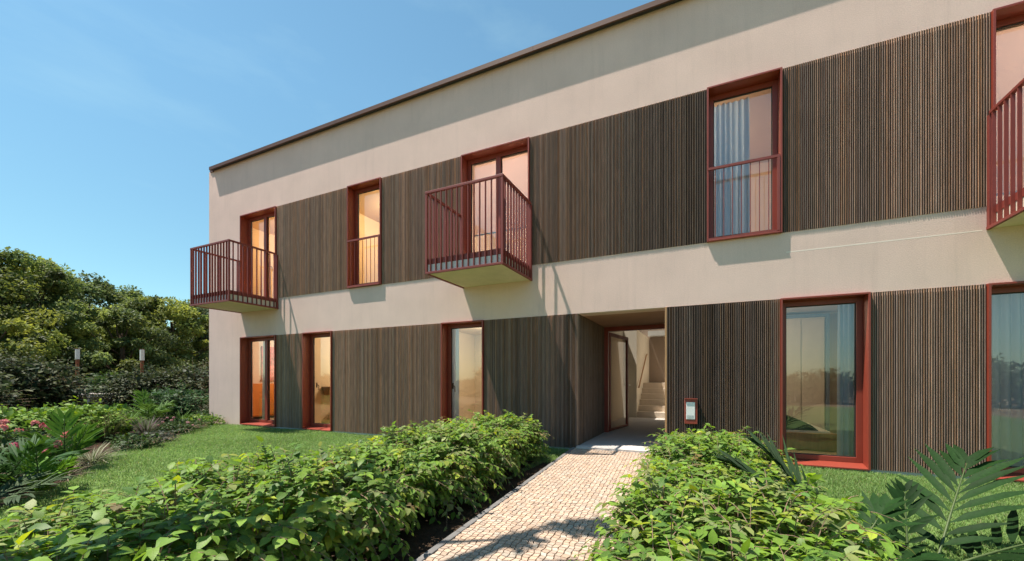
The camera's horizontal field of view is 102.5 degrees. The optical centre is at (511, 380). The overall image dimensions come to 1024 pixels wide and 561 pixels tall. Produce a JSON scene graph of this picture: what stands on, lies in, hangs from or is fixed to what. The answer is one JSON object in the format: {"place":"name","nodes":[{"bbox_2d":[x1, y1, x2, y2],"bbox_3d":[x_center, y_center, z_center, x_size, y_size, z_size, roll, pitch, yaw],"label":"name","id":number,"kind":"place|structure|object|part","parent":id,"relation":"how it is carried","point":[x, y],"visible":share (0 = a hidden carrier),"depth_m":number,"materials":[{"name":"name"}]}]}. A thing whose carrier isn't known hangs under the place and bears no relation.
{"place":"outdoors","nodes":[
{"label":"outdoors","id":0,"kind":"place"},
{"bbox_2d":[0,415,169,507],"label":"planting bed","id":1,"kind":"object","parent":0,"point":[99,444],"depth_m":7.01,"materials":[{"name":"soil"}]},
{"bbox_2d":[0,372,38,411],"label":"dark bush","id":2,"kind":"object","parent":1,"relation":"on","point":[7,393],"visible":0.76,"depth_m":10.30,"materials":[{"name":"green plant"}]},
{"bbox_2d":[0,442,46,489],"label":"flowering shrub","id":3,"kind":"object","parent":1,"relation":"on","point":[8,460],"visible":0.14,"depth_m":4.49,"materials":[{"name":"green plant"}]},
{"bbox_2d":[0,469,74,507],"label":"palm","id":4,"kind":"object","parent":1,"relation":"on","point":[13,497],"visible":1,"depth_m":3.98,"materials":[{"name":"green plant"}]},
{"bbox_2d":[0,439,80,492],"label":"palm","id":5,"kind":"object","parent":1,"relation":"on","point":[57,468],"visible":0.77,"depth_m":4.29,"materials":[{"name":"green plant"}]},
{"bbox_2d":[0,346,82,414],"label":"dark bush","id":6,"kind":"object","parent":1,"relation":"on","point":[22,388],"visible":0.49,"depth_m":11.29,"materials":[{"name":"green plant"}]},
{"bbox_2d":[0,434,83,494],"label":"palm","id":7,"kind":"object","parent":1,"relation":"on","point":[7,467],"visible":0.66,"depth_m":4.37,"materials":[{"name":"green plant"}]},
{"bbox_2d":[0,419,87,460],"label":"flowering shrub","id":8,"kind":"object","parent":1,"relation":"on","point":[12,436],"visible":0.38,"depth_m":5.46,"materials":[{"name":"green plant"}]},
{"bbox_2d":[0,404,91,444],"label":"shrub","id":9,"kind":"object","parent":1,"relation":"on","point":[16,418],"visible":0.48,"depth_m":7.10,"materials":[{"name":"green plant"}]},
{"bbox_2d":[0,346,103,411],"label":"dark bush","id":10,"kind":"object","parent":1,"relation":"on","point":[80,390],"visible":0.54,"depth_m":11.71,"materials":[{"name":"green plant"}]},
{"bbox_2d":[18,408,106,468],"bbox_3d":[-5.925,0.780,5.503,0.711,0.850,0.807,0,0,-5],"label":"palm","id":11,"kind":"object","parent":1,"relation":"on","point":[80,435],"visible":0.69,"depth_m":5.48,"materials":[{"name":"green plant"}]},
{"bbox_2d":[75,348,79,383],"bbox_3d":[-17.124,-0.035,16.203,0.220,2.470,0.220,0,0,25],"label":"garden lamp","id":12,"kind":"object","parent":1,"relation":"on","point":[77,353],"visible":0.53,"depth_m":16.17,"materials":[{"name":"white metal"}]},
{"bbox_2d":[18,396,146,441],"bbox_3d":[-8.874,0.826,8.379,2.075,1.061,1.903,0,0,25],"label":"shrub","id":13,"kind":"object","parent":1,"relation":"on","point":[97,409],"visible":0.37,"depth_m":8.34,"materials":[{"name":"green plant"}]},
{"bbox_2d":[29,404,137,414],"bbox_3d":[-11.040,0.992,10.705,2.396,0.793,2.102,0,0,25],"label":"shrub","id":14,"kind":"object","parent":1,"relation":"on","point":[31,409],"depth_m":10.66,"materials":[{"name":"green plant"}]},
{"bbox_2d":[59,460,110,480],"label":"spider plant","id":15,"kind":"object","parent":1,"relation":"on","point":[74,471],"visible":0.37,"depth_m":5.18,"materials":[{"name":"green plant"}]},
{"bbox_2d":[72,393,115,407],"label":"shrub","id":16,"kind":"object","parent":1,"relation":"on","point":[96,397],"visible":0.28,"depth_m":14.50,"materials":[{"name":"green plant"}]},
{"bbox_2d":[68,368,132,405],"bbox_3d":[-16.301,0.405,16.749,3.133,1.847,2.951,0,0,0],"label":"dark bush","id":17,"kind":"object","parent":1,"relation":"on","point":[102,380],"visible":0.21,"depth_m":16.16,"materials":[{"name":"green plant"}]},
{"bbox_2d":[75,444,140,465],"bbox_3d":[-6.093,1.066,5.946,0.972,0.398,0.997,0,0,25],"label":"spider plant","id":18,"kind":"object","parent":1,"relation":"on","point":[92,457],"visible":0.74,"depth_m":5.96,"materials":[{"name":"green plant"}]},
{"bbox_2d":[106,432,168,451],"bbox_3d":[-6.595,1.107,7.168,0.920,0.408,0.859,0,0,25],"label":"ground cover shrub","id":19,"kind":"object","parent":1,"relation":"on","point":[139,441],"visible":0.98,"depth_m":7.09,"materials":[{"name":"green plant"}]},
{"bbox_2d":[95,360,187,413],"bbox_3d":[-13.324,0.260,14.973,3.240,2.085,2.875,0,0,8],"label":"dark bush","id":20,"kind":"object","parent":1,"relation":"on","point":[124,385],"visible":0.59,"depth_m":14.48,"materials":[{"name":"green plant"}]},
{"bbox_2d":[140,349,144,371],"bbox_3d":[-14.211,-0.010,15.796,0.220,2.420,0.220,0,0,25],"label":"garden lamp","id":21,"kind":"object","parent":1,"relation":"on","point":[141,358],"visible":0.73,"depth_m":15.76,"materials":[{"name":"white metal"}]},
{"bbox_2d":[123,415,163,434],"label":"lavender tuft","id":22,"kind":"object","parent":1,"relation":"on","point":[148,426],"visible":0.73,"depth_m":8.67,"materials":[{"name":"green plant"}]},
{"bbox_2d":[116,389,173,421],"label":"palm","id":23,"kind":"object","parent":1,"relation":"on","point":[148,410],"visible":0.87,"depth_m":10.71,"materials":[{"name":"green plant"}]},
{"bbox_2d":[136,429,180,442],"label":"ground cover shrub","id":24,"kind":"object","parent":1,"relation":"on","point":[169,435],"visible":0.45,"depth_m":7.91,"materials":[{"name":"green plant"}]},
{"bbox_2d":[127,380,208,421],"bbox_3d":[-10.064,0.620,12.464,2.401,1.289,2.135,0,0,25],"label":"shrub","id":25,"kind":"object","parent":1,"relation":"on","point":[188,401],"visible":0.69,"depth_m":12.09,"materials":[{"name":"green plant"}]},
{"bbox_2d":[153,417,201,434],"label":"ground cover shrub","id":26,"kind":"object","parent":1,"relation":"on","point":[177,428],"visible":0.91,"depth_m":9.12,"materials":[{"name":"green plant"}]},
{"bbox_2d":[150,356,208,403],"bbox_3d":[-12.036,0.178,15.765,3.462,2.268,3.157,0,0,25],"label":"dark bush","id":27,"kind":"object","parent":1,"relation":"on","point":[194,382],"visible":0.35,"depth_m":15.15,"materials":[{"name":"green plant"}]},
{"bbox_2d":[159,417,211,427],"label":"ground cover shrub","id":28,"kind":"object","parent":1,"relation":"on","point":[201,421],"visible":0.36,"depth_m":10.02,"materials":[{"name":"green plant"}]},
{"bbox_2d":[192,401,208,414],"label":"shrub","id":29,"kind":"object","parent":1,"relation":"on","point":[205,407],"visible":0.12,"depth_m":12.14,"materials":[{"name":"green plant"}]},
{"bbox_2d":[190,409,212,417],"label":"ground cover shrub","id":30,"kind":"object","parent":1,"relation":"on","point":[205,412],"visible":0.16,"depth_m":11.48,"materials":[{"name":"green plant"}]},
{"bbox_2d":[182,413,224,425],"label":"ground cover shrub","id":31,"kind":"object","parent":1,"relation":"on","point":[211,419],"visible":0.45,"depth_m":10.87,"materials":[{"name":"green plant"}]},
{"bbox_2d":[85,411,134,441],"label":"tall grass","id":32,"kind":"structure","parent":0,"point":[106,432],"depth_m":8.10,"materials":[{"name":"green plant"}]},
{"bbox_2d":[116,408,151,433],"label":"tall grass","id":33,"kind":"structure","parent":0,"point":[130,415],"depth_m":9.31,"materials":[{"name":"green plant"}]},
{"bbox_2d":[165,408,197,421],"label":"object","id":34,"kind":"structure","parent":0,"point":[178,416],"depth_m":11.41,"materials":[{"name":"green plant"}]},
{"bbox_2d":[0,0,653,339],"label":"sky","id":35,"kind":"structure","parent":0,"point":[115,115],"materials":[{"name":"blue"}]},
{"bbox_2d":[0,423,1023,560],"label":"lawn","id":36,"kind":"structure","parent":0,"point":[956,549],"depth_m":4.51,"materials":[{"name":"green plant"}]},
{"bbox_2d":[213,460,737,560],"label":"mulch strip","id":37,"kind":"object","parent":36,"relation":"on","point":[427,536],"depth_m":3.44,"materials":[{"name":"soil"}]},
{"bbox_2d":[0,410,553,560],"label":"hedge","id":38,"kind":"object","parent":37,"relation":"on","point":[378,486],"visible":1,"depth_m":2.35,"materials":[{"name":"green plant"}]},
{"bbox_2d":[568,423,915,560],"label":"hedge","id":39,"kind":"object","parent":37,"relation":"on","point":[686,498],"visible":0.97,"depth_m":1.98,"materials":[{"name":"green plant"}]},
{"bbox_2d":[709,427,821,510],"bbox_3d":[1.722,0.630,2.712,0.456,0.637,0.842,0,0,-37],"label":"palm","id":40,"kind":"object","parent":39,"relation":"on","point":[774,455],"visible":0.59,"depth_m":2.76,"materials":[{"name":"green plant"}]},
{"bbox_2d":[414,447,574,560],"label":"kerb","id":41,"kind":"structure","parent":36,"relation":"on","point":[436,547],"depth_m":3.41,"materials":[{"name":"concrete"}]},
{"bbox_2d":[854,478,940,558],"bbox_3d":[2.546,0.925,2.767,0.294,0.523,0.448,0,0,-34],"label":"palm","id":42,"kind":"object","parent":36,"relation":"on","point":[910,494],"visible":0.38,"depth_m":2.72,"materials":[{"name":"green plant"}]},
{"bbox_2d":[850,491,955,560],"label":"palm","id":43,"kind":"object","parent":36,"relation":"on","point":[884,504],"visible":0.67,"depth_m":2.28,"materials":[{"name":"green plant"}]},
{"bbox_2d":[896,443,1023,560],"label":"palm","id":44,"kind":"object","parent":36,"relation":"on","point":[956,458],"visible":0.94,"depth_m":2.78,"materials":[{"name":"green plant"}]},
{"bbox_2d":[424,447,650,560],"bbox_3d":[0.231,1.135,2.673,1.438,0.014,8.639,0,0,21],"label":"paving cobbles","id":45,"kind":"object","parent":0,"point":[525,503],"visible":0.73,"depth_m":3.43,"materials":[{"name":"stone"}]},
{"bbox_2d":[786,313,829,431],"bbox_3d":[5.394,-0.100,8.349,1.660,2.400,0.240,0,0,25],"label":"door frame","id":46,"kind":"object","parent":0,"point":[807,368],"visible":0.2,"depth_m":8.04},
{"bbox_3d":[5.422,-0.070,8.233,0.590,2.260,0.024,0,0,25],"label":"door","id":47,"kind":"part","parent":46,"relation":"part of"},
{"bbox_3d":[5.868,-0.070,8.023,0.365,2.260,0.024,0,0,25],"label":"door","id":48,"kind":"part","parent":46,"relation":"part of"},
{"bbox_2d":[786,415,836,451],"bbox_3d":[4.637,0.805,7.444,1.660,0.590,1.580,0,0,25],"label":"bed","id":49,"kind":"object","parent":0,"point":[801,435],"visible":0.36,"depth_m":6.57,"materials":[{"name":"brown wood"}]},
{"label":"ground","id":50,"kind":"structure","parent":0,"visible":0},
{"bbox_2d":[0,267,70,363],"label":"tree","id":51,"kind":"object","parent":50,"relation":"on","point":[25,303],"visible":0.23,"depth_m":18.68,"materials":[{"name":"green plant"}]},
{"bbox_2d":[0,304,84,389],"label":"tree","id":52,"kind":"object","parent":50,"relation":"on","point":[17,325],"visible":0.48,"depth_m":16.94,"materials":[{"name":"green plant"}]},
{"bbox_2d":[0,246,103,372],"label":"tree","id":53,"kind":"object","parent":50,"relation":"on","point":[53,276],"visible":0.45,"depth_m":19.38,"materials":[{"name":"green plant"}]},
{"bbox_2d":[1,265,104,334],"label":"tree","id":54,"kind":"object","parent":50,"relation":"on","point":[84,302],"depth_m":26.82,"materials":[{"name":"green plant"}]},
{"bbox_2d":[13,270,146,386],"bbox_3d":[-24.250,-2.477,23.470,7.280,7.470,6.961,0,0,25],"label":"tree","id":55,"kind":"object","parent":50,"relation":"on","point":[98,291],"visible":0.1,"depth_m":22.80,"materials":[{"name":"green plant"}]},
{"bbox_2d":[53,284,143,330],"bbox_3d":[-26.409,-2.600,26.901,6.099,7.739,6.878,0,0,-19],"label":"tree","id":56,"kind":"object","parent":50,"relation":"on","point":[131,293],"visible":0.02,"depth_m":27.24,"materials":[{"name":"green plant"}]},
{"bbox_2d":[57,305,192,389],"bbox_3d":[-19.740,-1.238,21.254,5.819,5.025,5.451,0,0,25],"label":"tree","id":57,"kind":"object","parent":50,"relation":"on","point":[93,354],"visible":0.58,"depth_m":20.32,"materials":[{"name":"green plant"}]},
{"bbox_2d":[67,295,207,373],"bbox_3d":[-21.401,-1.845,23.540,4.872,6.200,5.834,0,0,-1],"label":"tree","id":58,"kind":"object","parent":50,"relation":"on","point":[145,303],"visible":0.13,"depth_m":23.00,"materials":[{"name":"green plant"}]},
{"bbox_2d":[105,295,208,382],"bbox_3d":[-20.620,-1.958,24.895,5.957,6.446,5.747,0,0,-44],"label":"tree","id":59,"kind":"object","parent":50,"relation":"on","point":[185,316],"visible":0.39,"depth_m":23.88,"materials":[{"name":"green plant"}]},
{"bbox_2d":[167,302,208,364],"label":"tree","id":60,"kind":"object","parent":50,"relation":"on","point":[204,311],"visible":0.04,"depth_m":28.93,"materials":[{"name":"green plant"}]},
{"bbox_2d":[177,323,208,370],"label":"tree","id":61,"kind":"object","parent":50,"relation":"on","point":[192,345],"visible":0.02,"depth_m":27.61,"materials":[{"name":"green plant"}]},
{"bbox_2d":[190,0,1023,482],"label":"apartment building","id":62,"kind":"structure","parent":50,"relation":"on","point":[612,294],"depth_m":6.58,"materials":[{"name":"paint"}]},
{"bbox_2d":[240,335,275,426],"bbox_3d":[-6.483,0.000,10.656,1.400,2.290,0.297,0,0,25],"label":"window","id":63,"kind":"structure","parent":62,"relation":"in","point":[245,342],"depth_m":10.85,"materials":[{"name":"red metal"}]},
{"bbox_2d":[240,206,276,298],"bbox_3d":[-6.461,-3.145,10.680,1.420,2.410,0.358,0,0,25],"label":"window","id":64,"kind":"structure","parent":62,"relation":"in","point":[246,220],"depth_m":10.83,"materials":[{"name":"red metal"}]},
{"bbox_2d":[253,383,273,416],"bbox_3d":[-7.299,0.590,12.602,0.448,1.020,2.200,0,0,25],"label":"cabinet","id":65,"kind":"object","parent":62,"relation":"on","point":[257,399],"visible":0.02,"depth_m":11.97,"materials":[{"name":"orange paint"}]},
{"bbox_3d":[-7.414,0.560,11.849,0.017,0.880,0.700,0,0,25],"label":"door","id":66,"kind":"part","parent":65,"relation":"part of","materials":[{"name":"orange paint"}]},
{"bbox_3d":[-7.104,0.560,12.510,0.017,0.880,0.700,0,0,25],"label":"door","id":67,"kind":"part","parent":65,"relation":"part of","materials":[{"name":"orange paint"}]},
{"bbox_2d":[262,341,264,418],"bbox_3d":[-6.635,-0.050,11.098,0.238,2.300,0.147,0,0,25],"label":"curtain","id":68,"kind":"object","parent":62,"relation":"hanging from","point":[263,395],"visible":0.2,"depth_m":11.08,"materials":[{"name":"white fabric"}]},
{"bbox_2d":[260,346,273,380],"bbox_3d":[-7.271,-0.520,13.141,0.040,1.060,1.560,0,0,25],"label":"wall picture","id":69,"kind":"object","parent":62,"relation":"attached to","point":[271,363],"depth_m":12.74,"materials":[{"name":"pink wood"}]},
{"bbox_2d":[302,331,331,430],"bbox_3d":[-4.506,0.005,9.761,0.960,2.300,0.358,0,0,25],"label":"window","id":70,"kind":"structure","parent":62,"relation":"in","point":[308,339],"depth_m":9.90,"materials":[{"name":"red metal"}]},
{"bbox_2d":[321,387,329,394],"bbox_3d":[-4.757,0.268,11.120,0.310,0.225,0.680,0,0,25],"label":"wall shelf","id":71,"kind":"object","parent":62,"relation":"attached to","point":[326,390],"depth_m":10.86,"materials":[{"name":"brown wood"}]},
{"bbox_2d":[347,177,381,288],"bbox_3d":[-3.195,-3.212,9.111,0.975,2.283,0.297,0,0,25],"label":"window","id":72,"kind":"structure","parent":62,"relation":"in","point":[353,191],"depth_m":9.19,"materials":[{"name":"red metal"}]},
{"bbox_2d":[452,329,458,426],"bbox_3d":[-1.200,-0.050,8.543,0.269,2.300,0.138,0,0,25],"label":"curtain","id":73,"kind":"object","parent":62,"relation":"hanging from","point":[455,371],"visible":0.42,"depth_m":8.51,"materials":[{"name":"white fabric"}]},
{"bbox_2d":[441,320,483,424],"bbox_3d":[-0.908,0.005,8.070,0.950,2.300,0.358,0,0,25],"label":"window","id":74,"kind":"structure","parent":62,"relation":"in","point":[447,385],"depth_m":8.20,"materials":[{"name":"red metal"}]},
{"bbox_2d":[461,136,529,253],"bbox_3d":[-0.286,-3.146,7.744,1.425,2.411,0.297,0,0,25],"label":"window","id":75,"kind":"structure","parent":62,"relation":"in","point":[497,152],"depth_m":7.83,"materials":[{"name":"red metal"}]},
{"bbox_2d":[474,151,527,236],"bbox_3d":[-0.184,-3.606,7.954,1.240,1.462,0.055,0,0,25],"label":"roller blind","id":76,"kind":"object","parent":62,"relation":"attached to","point":[515,169],"visible":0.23,"depth_m":8.01,"materials":[{"name":"fabric"}]},
{"bbox_2d":[604,324,664,431],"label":"entrance door","id":77,"kind":"structure","parent":62,"relation":"in","point":[607,335],"depth_m":8.78,"materials":[{"name":"red metal"}]},
{"bbox_2d":[684,398,697,423],"bbox_3d":[2.697,0.457,6.197,0.180,0.387,0.061,0,0,25],"label":"intercom","id":78,"kind":"object","parent":62,"relation":"attached to","point":[691,410],"visible":1,"depth_m":6.18,"materials":[{"name":"red metal"}]},
{"bbox_2d":[714,97,749,236],"bbox_3d":[3.374,-3.165,6.392,0.559,2.310,0.145,0,0,25],"label":"curtain","id":79,"kind":"object","parent":62,"relation":"hanging from","point":[731,134],"visible":0.68,"depth_m":6.36,"materials":[{"name":"white fabric"}]},
{"bbox_2d":[707,67,781,242],"bbox_3d":[3.377,-3.207,6.022,0.946,2.291,0.297,0,0,25],"label":"window","id":80,"kind":"structure","parent":62,"relation":"in","point":[771,79],"depth_m":5.94,"materials":[{"name":"red metal"}]},
{"bbox_2d":[780,292,870,470],"bbox_3d":[4.231,0.005,5.621,0.980,2.300,0.297,0,0,25],"label":"window","id":81,"kind":"structure","parent":62,"relation":"in","point":[861,460],"depth_m":5.52,"materials":[{"name":"red metal"}]},
{"bbox_2d":[837,304,853,455],"bbox_3d":[4.675,-0.030,5.715,0.230,2.260,0.143,0,0,25],"label":"curtain","id":82,"kind":"object","parent":62,"relation":"hanging from","point":[845,383],"visible":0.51,"depth_m":5.71,"materials":[{"name":"white fabric"}]},
{"bbox_2d":[986,281,1023,481],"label":"window","id":83,"kind":"structure","parent":62,"relation":"in","point":[1015,287],"depth_m":4.83,"materials":[{"name":"red metal"}]},
{"bbox_2d":[990,1,1023,109],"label":"window","id":84,"kind":"structure","parent":62,"relation":"in","point":[1010,15],"depth_m":4.83,"materials":[{"name":"red metal"}]},
{"bbox_2d":[992,293,1023,465],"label":"curtain","id":85,"kind":"object","parent":62,"relation":"hanging from","point":[1008,375],"visible":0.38,"depth_m":5.08,"materials":[{"name":"white fabric"}]},
{"bbox_2d":[996,23,1023,195],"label":"roller blind","id":86,"kind":"object","parent":62,"relation":"attached to","point":[1009,58],"depth_m":5.00,"materials":[{"name":"fabric"}]}
]}

